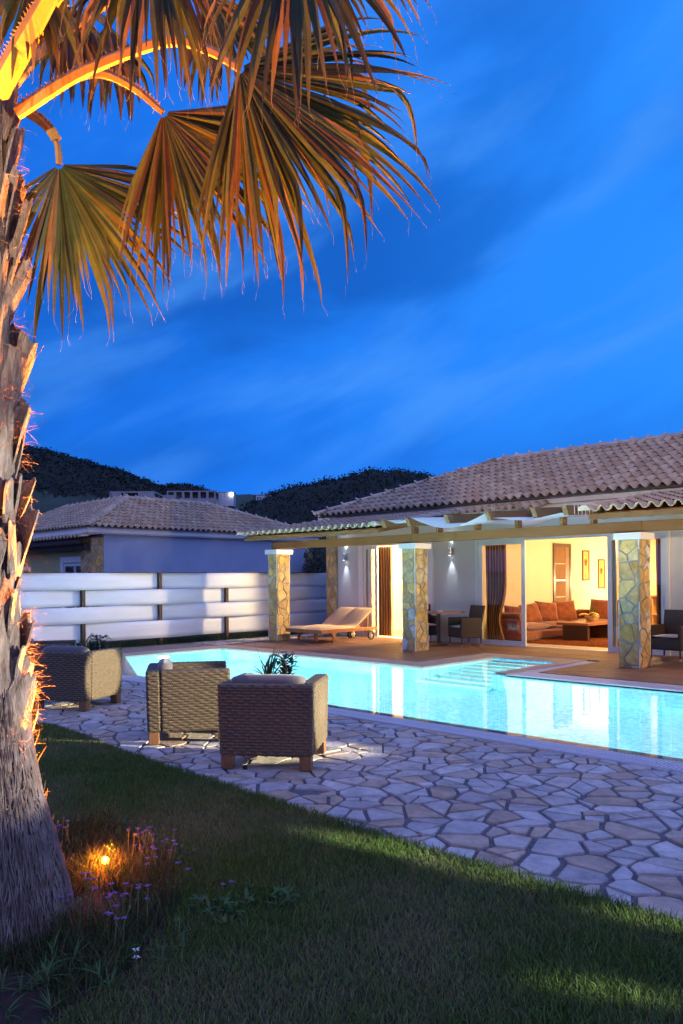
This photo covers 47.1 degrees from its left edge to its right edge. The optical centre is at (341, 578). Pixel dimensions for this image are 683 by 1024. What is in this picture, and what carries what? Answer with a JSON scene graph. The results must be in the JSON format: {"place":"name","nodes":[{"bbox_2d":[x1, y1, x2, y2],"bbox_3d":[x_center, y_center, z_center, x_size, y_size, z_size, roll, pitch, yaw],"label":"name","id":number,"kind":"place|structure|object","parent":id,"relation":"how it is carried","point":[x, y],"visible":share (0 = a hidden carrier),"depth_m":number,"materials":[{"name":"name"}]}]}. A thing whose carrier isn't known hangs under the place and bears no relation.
{"place":"outdoors","nodes":[
{"label":"outdoors","id":0,"kind":"place"},
{"bbox_2d":[20,567,30,591],"bbox_3d":[-11.701,0.636,28.608,0.520,2.110,0.520,0,0,45],"label":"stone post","id":1,"kind":"object","parent":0,"point":[26,569],"visible":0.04,"depth_m":28.49,"materials":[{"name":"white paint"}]},
{"bbox_2d":[75,632,110,650],"bbox_3d":[-3.519,0.948,10.964,0.582,0.414,0.534,0,0,5],"label":"plant basket","id":2,"kind":"object","parent":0,"point":[99,641],"visible":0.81,"depth_m":10.98,"materials":[{"name":"wicker"}]},
{"bbox_2d":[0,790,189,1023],"bbox_3d":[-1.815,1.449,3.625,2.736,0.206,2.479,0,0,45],"label":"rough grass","id":3,"kind":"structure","parent":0,"point":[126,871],"depth_m":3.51,"materials":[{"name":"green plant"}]},
{"bbox_2d":[23,494,323,622],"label":"neighbour house","id":4,"kind":"structure","parent":0,"point":[127,533],"depth_m":29.01,"materials":[{"name":"white paint"}]},
{"bbox_2d":[60,556,80,607],"bbox_3d":[-9.547,0.424,27.911,1.950,2.400,0.068,0,0,44],"label":"window","id":5,"kind":"structure","parent":4,"relation":"in","point":[64,567],"depth_m":28.08,"materials":[{"name":"white paint"}]},
{"bbox_2d":[33,612,319,649],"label":"ground","id":6,"kind":"structure","parent":0,"point":[215,634],"depth_m":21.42,"materials":[{"name":"green plant"}]},
{"bbox_2d":[20,572,326,644],"bbox_3d":[-5.276,0.743,18.054,0.140,1.777,14.350,0,0,45],"label":"panel fence","id":7,"kind":"object","parent":6,"relation":"on","point":[168,593],"visible":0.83,"depth_m":18.89,"materials":[{"name":"white wood"}]},
{"bbox_2d":[301,547,326,598],"bbox_3d":[-0.737,0.067,32.931,1.858,3.109,2.387,0,0,45],"label":"tree","id":8,"kind":"object","parent":6,"relation":"on","point":[315,564],"visible":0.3,"depth_m":32.47,"materials":[{"name":"green plant"}]},
{"bbox_2d":[312,429,682,655],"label":"villa","id":9,"kind":"object","parent":6,"relation":"on","point":[544,569],"visible":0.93,"depth_m":18.82,"materials":[{"name":"paint"}]},
{"bbox_2d":[363,546,371,635],"bbox_3d":[0.697,0.336,20.716,0.250,2.375,0.045,0,0,44],"label":"sliding door","id":10,"kind":"structure","parent":9,"relation":"in","point":[365,548],"depth_m":20.67,"materials":[{"name":"white metal"}]},
{"bbox_2d":[367,546,378,636],"bbox_3d":[0.821,0.335,20.678,0.380,2.375,0.045,0,0,44],"label":"sliding door","id":11,"kind":"structure","parent":9,"relation":"in","point":[376,633],"depth_m":20.56,"materials":[{"name":"white metal"}]},
{"bbox_2d":[378,547,392,635],"bbox_3d":[1.155,0.336,20.740,0.530,2.350,0.114,0,0,45],"label":"curtain","id":12,"kind":"object","parent":9,"relation":"hanging from","point":[385,584],"visible":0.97,"depth_m":20.70,"materials":[{"name":"brown fabric"}]},
{"bbox_2d":[448,548,452,554],"bbox_3d":[2.597,-0.640,18.727,0.080,0.173,0.132,0,0,45],"label":"wall light","id":13,"kind":"object","parent":9,"relation":"attached to","point":[450,551],"visible":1,"depth_m":18.68,"materials":[{"name":"silver metal"}]},
{"bbox_2d":[485,545,506,639],"bbox_3d":[3.629,0.287,18.336,0.570,2.410,0.114,0,0,45],"label":"curtain","id":14,"kind":"object","parent":9,"relation":"hanging from","point":[496,578],"visible":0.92,"depth_m":18.34,"materials":[{"name":"brown fabric"}]},
{"bbox_2d":[478,540,526,645],"bbox_3d":[3.641,0.324,17.791,1.230,2.349,0.071,0,0,44],"label":"sliding door","id":15,"kind":"structure","parent":9,"relation":"in","point":[523,542],"depth_m":17.55,"materials":[{"name":"white metal"}]},
{"bbox_2d":[501,609,617,640],"bbox_3d":[6.238,1.125,19.080,3.460,0.652,3.990,0,0,45],"label":"corner sofa","id":16,"kind":"object","parent":9,"relation":"on","point":[511,624],"visible":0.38,"depth_m":18.74,"materials":[{"name":"orange fabric"}]},
{"bbox_2d":[504,605,520,612],"bbox_3d":[4.204,0.897,19.010,0.588,0.510,0.287,0,0,-19],"label":"cushion","id":17,"kind":"object","parent":16,"relation":"on","point":[510,609],"visible":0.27,"depth_m":18.94,"materials":[{"name":"orange fabric"}]},
{"bbox_2d":[518,602,542,622],"bbox_3d":[4.697,0.874,19.435,0.638,0.555,0.305,0,0,-30],"label":"cushion","id":18,"kind":"object","parent":16,"relation":"on","point":[533,613],"visible":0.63,"depth_m":19.35,"materials":[{"name":"orange fabric"}]},
{"bbox_2d":[534,601,557,621],"bbox_3d":[5.214,0.850,19.910,0.667,0.570,0.332,0,0,-13],"label":"cushion","id":19,"kind":"object","parent":16,"relation":"on","point":[548,611],"visible":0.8,"depth_m":19.80,"materials":[{"name":"orange fabric"}]},
{"bbox_2d":[552,600,577,620],"bbox_3d":[5.853,0.845,20.499,0.624,0.550,0.320,0,0,-11],"label":"cushion","id":20,"kind":"object","parent":16,"relation":"on","point":[566,610],"visible":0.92,"depth_m":20.39,"materials":[{"name":"orange fabric"}]},
{"bbox_2d":[589,599,618,619],"bbox_3d":[6.931,0.836,20.671,0.827,0.587,0.330,0,0,45],"label":"cushion","id":21,"kind":"object","parent":16,"relation":"on","point":[599,607],"visible":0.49,"depth_m":20.62,"materials":[{"name":"orange fabric"}]},
{"bbox_2d":[553,543,571,600],"bbox_3d":[6.021,0.266,21.334,0.030,2.445,0.970,0,0,44],"label":"inner door","id":22,"kind":"structure","parent":9,"relation":"in","point":[562,571],"depth_m":21.34,"materials":[{"name":"brown wood"}]},
{"bbox_2d":[527,636,618,647],"bbox_3d":[6.250,1.464,18.476,2.839,0.046,3.138,0,0,45],"label":"shaggy rug","id":23,"kind":"object","parent":9,"relation":"on","point":[596,642],"visible":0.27,"depth_m":18.08,"materials":[{"name":"orange carpet"}]},
{"bbox_2d":[556,620,617,641],"bbox_3d":[5.961,1.267,18.968,1.400,0.445,0.840,0,0,-43],"label":"coffee table","id":24,"kind":"object","parent":23,"relation":"on","point":[582,630],"visible":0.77,"depth_m":18.67,"materials":[{"name":"brown wood"}]},
{"bbox_2d":[584,616,599,620],"bbox_3d":[6.127,0.979,19.153,0.366,0.128,0.363,0,0,45],"label":"fruit basket","id":25,"kind":"object","parent":24,"relation":"on","point":[591,618],"visible":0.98,"depth_m":19.02,"materials":[{"name":"wicker"}]},
{"bbox_2d":[582,550,589,580],"bbox_3d":[6.964,-0.374,22.302,0.030,0.860,0.400,0,0,45],"label":"poppy picture","id":26,"kind":"object","parent":9,"relation":"attached to","point":[585,565],"visible":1,"depth_m":22.30,"materials":[{"name":"yellow paper"}]},
{"bbox_2d":[598,559,604,588],"bbox_3d":[7.631,-0.139,22.980,0.030,0.860,0.400,0,0,45],"label":"poppy picture","id":27,"kind":"object","parent":9,"relation":"attached to","point":[601,573],"visible":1,"depth_m":22.99,"materials":[{"name":"yellow paper"}]},
{"bbox_2d":[578,489,682,519],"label":"tiled canopy","id":28,"kind":"object","parent":9,"relation":"attached to","point":[654,503],"visible":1,"depth_m":12.34,"materials":[{"name":"tile"}]},
{"bbox_2d":[607,534,665,654],"bbox_3d":[5.873,0.307,15.597,1.190,2.349,0.071,0,0,44],"label":"sliding door","id":29,"kind":"structure","parent":9,"relation":"in","point":[609,538],"depth_m":15.94,"materials":[{"name":"white metal"}]},
{"bbox_2d":[613,538,660,646],"bbox_3d":[5.940,0.306,15.630,1.120,2.349,0.050,0,0,44],"label":"sliding door","id":30,"kind":"structure","parent":9,"relation":"in","point":[615,637],"depth_m":15.96,"materials":[{"name":"white metal"}]},
{"bbox_2d":[650,595,656,624],"bbox_3d":[7.710,0.933,18.368,0.800,1.086,0.440,0,0,45],"label":"console shelf","id":31,"kind":"object","parent":9,"relation":"on","point":[653,609],"visible":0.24,"depth_m":18.50,"materials":[{"name":"brown wood"}]},
{"bbox_2d":[656,539,660,623],"bbox_3d":[6.436,0.265,15.578,0.340,2.410,0.114,0,0,45],"label":"curtain","id":32,"kind":"object","parent":9,"relation":"hanging from","point":[658,565],"visible":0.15,"depth_m":15.66,"materials":[{"name":"fabric"}]},
{"label":"deck underlay","id":33,"kind":"structure","parent":6,"relation":"on","visible":0},
{"bbox_2d":[233,635,682,685],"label":"deck","id":34,"kind":"structure","parent":33,"relation":"on","point":[661,669],"depth_m":15.84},
{"bbox_2d":[265,549,292,640],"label":"stone column","id":35,"kind":"structure","parent":34,"relation":"on","point":[279,589],"depth_m":19.55,"materials":[{"name":"beige stone"}]},
{"bbox_2d":[286,607,358,640],"bbox_3d":[-0.454,1.144,19.789,0.750,0.794,2.020,0,0,45],"label":"sun lounger","id":36,"kind":"object","parent":34,"relation":"on","point":[339,615],"visible":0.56,"depth_m":19.99,"materials":[{"name":"beige fabric"}]},
{"bbox_2d":[302,607,377,642],"bbox_3d":[-0.025,1.141,19.311,0.750,0.794,2.020,0,0,45],"label":"sun lounger","id":37,"kind":"object","parent":34,"relation":"on","point":[353,620],"visible":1,"depth_m":19.40,"materials":[{"name":"brown wood"}]},
{"bbox_2d":[398,543,430,651],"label":"stone column","id":38,"kind":"structure","parent":34,"relation":"on","point":[415,595],"depth_m":16.47,"materials":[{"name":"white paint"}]},
{"bbox_2d":[271,503,682,549],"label":"pergola","id":39,"kind":"object","parent":38,"relation":"on","point":[594,526],"visible":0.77,"depth_m":14.69,"materials":[{"name":"beige wood"}]},
{"bbox_2d":[236,507,462,540],"bbox_3d":[0.291,-1.272,18.532,4.638,0.699,3.542,0,0,45],"label":"tiled canopy","id":40,"kind":"object","parent":39,"relation":"on","point":[370,524],"visible":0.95,"depth_m":17.48,"materials":[{"name":"tile"}]},
{"bbox_2d":[388,520,405,522],"bbox_3d":[2.095,-1.225,16.544,0.530,0.242,2.909,0,0,45],"label":"shade sail","id":41,"kind":"object","parent":39,"relation":"hanging from","point":[398,521],"visible":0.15,"depth_m":15.72,"materials":[{"name":"fabric"}]},
{"bbox_2d":[412,513,551,527],"bbox_3d":[2.980,-1.159,15.675,1.750,0.408,2.909,0,0,45],"label":"shade sail","id":42,"kind":"object","parent":39,"relation":"hanging from","point":[439,522],"visible":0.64,"depth_m":15.40,"materials":[{"name":"fabric"}]},
{"bbox_2d":[498,513,588,519],"bbox_3d":[4.160,-1.138,14.515,1.360,0.248,2.909,0,0,45],"label":"shade sail","id":43,"kind":"object","parent":39,"relation":"hanging from","point":[556,516],"visible":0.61,"depth_m":14.07,"materials":[{"name":"fabric"}]},
{"bbox_2d":[428,604,436,640],"bbox_3d":[1.957,1.072,18.747,0.630,0.900,0.630,0,0,-16],"label":"dining chair","id":44,"kind":"object","parent":34,"relation":"on","point":[432,624],"visible":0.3,"depth_m":18.59,"materials":[{"name":"wicker"}]},
{"bbox_2d":[428,611,464,645],"bbox_3d":[2.222,1.139,17.903,0.860,0.762,0.860,0,0,45],"label":"cafe table","id":45,"kind":"object","parent":34,"relation":"on","point":[438,643],"visible":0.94,"depth_m":17.86,"materials":[{"name":"brown wood"}]},
{"bbox_2d":[448,605,484,645],"bbox_3d":[2.855,1.065,17.857,0.630,0.900,0.630,0,0,-21],"label":"dining chair","id":46,"kind":"object","parent":34,"relation":"on","point":[465,627],"visible":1,"depth_m":17.65,"materials":[{"name":"wicker"}]},
{"bbox_2d":[613,532,654,668],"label":"stone column","id":47,"kind":"structure","parent":34,"relation":"on","point":[634,622],"depth_m":13.12,"materials":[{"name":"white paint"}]},
{"bbox_2d":[651,609,682,660],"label":"dining chair","id":48,"kind":"object","parent":34,"relation":"on","point":[667,634],"visible":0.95,"depth_m":14.52,"materials":[{"name":"wicker"}]},
{"bbox_2d":[17,446,428,561],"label":"hillside","id":49,"kind":"structure","parent":0,"point":[46,501],"depth_m":159.34,"materials":[{"name":"green plant"}]},
{"bbox_2d":[110,488,162,497],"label":"unfinished building","id":50,"kind":"structure","parent":49,"relation":"on","point":[146,493],"depth_m":118.00,"materials":[{"name":"concrete"}]},
{"bbox_2d":[159,487,217,503],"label":"unfinished building","id":51,"kind":"structure","parent":49,"relation":"on","point":[208,496],"depth_m":125.02,"materials":[{"name":"concrete"}]},
{"bbox_2d":[218,492,235,507],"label":"site cabin","id":52,"kind":"object","parent":49,"relation":"on","point":[227,499],"visible":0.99,"depth_m":128.00,"materials":[{"name":"grey"}]},
{"bbox_2d":[18,444,436,554],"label":"forest","id":53,"kind":"object","parent":49,"relation":"on","point":[154,486],"visible":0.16,"depth_m":178.00,"materials":[{"name":"green plant"}]},
{"bbox_2d":[256,494,265,499],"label":"site cabin","id":54,"kind":"object","parent":49,"relation":"on","point":[262,495],"visible":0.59,"depth_m":125.00,"materials":[{"name":"grey"}]},
{"bbox_2d":[249,646,299,674],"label":"plant","id":55,"kind":"object","parent":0,"point":[288,668],"visible":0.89,"depth_m":8.03,"materials":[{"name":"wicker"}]},
{"bbox_2d":[0,0,682,494],"label":"sky","id":56,"kind":"structure","parent":0,"point":[542,308],"materials":[{"name":"blue"}]},
{"bbox_2d":[33,721,682,1023],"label":"lawn","id":57,"kind":"structure","parent":0,"point":[288,979],"depth_m":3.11,"materials":[{"name":"plant"}]},
{"bbox_2d":[0,824,179,1023],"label":"flower bed","id":58,"kind":"object","parent":57,"relation":"on","point":[37,1015],"visible":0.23,"depth_m":3.04,"materials":[{"name":"soil"}]},
{"bbox_2d":[0,926,73,1019],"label":"weed plant","id":59,"kind":"object","parent":58,"relation":"on","point":[37,980],"visible":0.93,"depth_m":2.91,"materials":[{"name":"green plant"}]},
{"bbox_2d":[55,817,69,848],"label":"flower clump","id":60,"kind":"object","parent":58,"relation":"on","point":[67,826],"visible":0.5,"depth_m":4.46,"materials":[{"name":"purple plant"}]},
{"bbox_2d":[0,921,157,997],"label":"weed plant","id":61,"kind":"object","parent":58,"relation":"on","point":[111,982],"visible":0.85,"depth_m":2.96,"materials":[{"name":"green plant"}]},
{"bbox_2d":[58,872,102,930],"bbox_3d":[-1.153,1.437,3.464,0.159,0.227,0.242,0,0,21],"label":"flower clump","id":62,"kind":"object","parent":58,"relation":"on","point":[86,889],"visible":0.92,"depth_m":3.48,"materials":[{"name":"purple plant"}]},
{"bbox_2d":[101,856,109,872],"bbox_3d":[-1.242,1.517,4.116,0.044,0.125,0.085,0,0,-18],"label":"ground spotlight","id":63,"kind":"object","parent":58,"relation":"on","point":[104,857],"visible":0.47,"depth_m":4.09,"materials":[{"name":"yellow metal"}]},
{"bbox_2d":[79,882,149,954],"bbox_3d":[-0.999,1.442,3.356,0.258,0.213,0.340,0,0,6],"label":"flower clump","id":64,"kind":"object","parent":58,"relation":"on","point":[111,902],"visible":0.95,"depth_m":3.31,"materials":[{"name":"purple plant"}]},
{"bbox_2d":[108,818,126,840],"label":"weed plant","id":65,"kind":"object","parent":58,"relation":"on","point":[123,821],"visible":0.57,"depth_m":4.70,"materials":[{"name":"green plant"}]},
{"bbox_2d":[106,884,151,938],"bbox_3d":[-0.928,1.451,3.423,0.181,0.196,0.226,0,0,45],"label":"flower clump","id":66,"kind":"object","parent":58,"relation":"on","point":[122,896],"visible":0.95,"depth_m":3.43,"materials":[{"name":"purple plant"}]},
{"bbox_2d":[126,826,177,864],"bbox_3d":[-1.008,1.436,4.192,0.243,0.226,0.332,0,0,-24],"label":"flower clump","id":67,"kind":"object","parent":58,"relation":"on","point":[137,834],"visible":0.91,"depth_m":4.19,"materials":[{"name":"purple plant"}]},
{"bbox_2d":[138,834,189,883],"bbox_3d":[-0.952,1.452,4.032,0.206,0.194,0.500,0,0,-30],"label":"flower clump","id":68,"kind":"object","parent":58,"relation":"on","point":[152,846],"visible":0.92,"depth_m":4.04,"materials":[{"name":"purple plant"}]},
{"bbox_2d":[136,838,197,869],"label":"weed plant","id":69,"kind":"object","parent":58,"relation":"on","point":[178,848],"visible":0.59,"depth_m":4.24,"materials":[{"name":"green plant"}]},
{"bbox_2d":[0,0,454,954],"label":"fan palm","id":70,"kind":"object","parent":58,"relation":"on","point":[268,126],"visible":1,"depth_m":3.27,"materials":[{"name":"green plant"}]},
{"bbox_2d":[133,947,139,973],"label":"flower clump","id":71,"kind":"object","parent":57,"relation":"on","point":[135,955],"visible":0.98,"depth_m":3.02,"materials":[{"name":"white plant"}]},
{"bbox_2d":[110,910,197,968],"bbox_3d":[-0.685,1.477,3.203,0.286,0.148,0.508,0,0,21],"label":"weed plant","id":72,"kind":"object","parent":57,"relation":"on","point":[179,935],"visible":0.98,"depth_m":3.17,"materials":[{"name":"green plant"}]},
{"bbox_2d":[163,877,247,927],"bbox_3d":[-0.620,1.476,3.671,0.582,0.150,0.286,0,0,45],"label":"weed plant","id":73,"kind":"object","parent":57,"relation":"on","point":[223,918],"visible":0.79,"depth_m":3.57,"materials":[{"name":"green plant"}]},
{"bbox_2d":[218,881,300,921],"bbox_3d":[-0.410,1.489,3.622,0.319,0.120,0.395,0,0,45],"label":"weed plant","id":74,"kind":"object","parent":57,"relation":"on","point":[232,906],"visible":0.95,"depth_m":3.62,"materials":[{"name":"green plant"}]},
{"bbox_2d":[36,634,682,920],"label":"paving","id":75,"kind":"structure","parent":0,"point":[463,829],"depth_m":5.72,"materials":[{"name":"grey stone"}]},
{"bbox_2d":[26,637,76,660],"bbox_3d":[-4.112,1.199,10.800,0.794,0.758,0.804,0,0,-11],"label":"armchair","id":76,"kind":"object","parent":75,"relation":"on","point":[41,645],"visible":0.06,"depth_m":10.91,"materials":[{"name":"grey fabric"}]},
{"bbox_2d":[30,645,122,711],"bbox_3d":[-3.265,1.192,9.692,0.804,0.758,0.794,0,0,17],"label":"armchair","id":77,"kind":"object","parent":75,"relation":"on","point":[83,676],"visible":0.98,"depth_m":9.37,"materials":[{"name":"brown wicker"}]},
{"bbox_2d":[145,658,229,744],"bbox_3d":[-1.519,1.179,7.761,0.794,0.758,0.804,0,0,-11],"label":"armchair","id":78,"kind":"object","parent":75,"relation":"on","point":[181,696],"visible":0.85,"depth_m":7.38,"materials":[{"name":"brown wicker"}]},
{"bbox_2d":[217,673,328,771],"bbox_3d":[-0.562,1.171,6.686,0.804,0.758,0.794,0,0,9],"label":"armchair","id":79,"kind":"object","parent":75,"relation":"on","point":[276,715],"visible":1,"depth_m":6.32,"materials":[{"name":"wicker"}]},
{"bbox_2d":[492,658,681,692],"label":"pool basin","id":80,"kind":"object","parent":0,"point":[495,674],"visible":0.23,"depth_m":11.83,"materials":[{"name":"tile"}]},
{"bbox_2d":[122,645,586,674],"bbox_3d":[-0.812,1.580,14.669,7.980,0.072,7.130,0,0,45],"label":"pool coping","id":81,"kind":"object","parent":80,"relation":"on","point":[456,660],"visible":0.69,"depth_m":15.00,"materials":[{"name":"stone"}]},
{"bbox_2d":[124,649,682,761],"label":"water","id":82,"kind":"structure","parent":80,"relation":"in","point":[477,695],"depth_m":9.99,"materials":[{"name":"blue liquid"}]},
{"label":"grate channel","id":83,"kind":"structure","parent":0,"visible":0},
{"bbox_2d":[122,661,682,772],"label":"overflow grate","id":84,"kind":"object","parent":83,"relation":"on","point":[650,762],"visible":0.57,"depth_m":8.06,"materials":[{"name":"grey plastic"}]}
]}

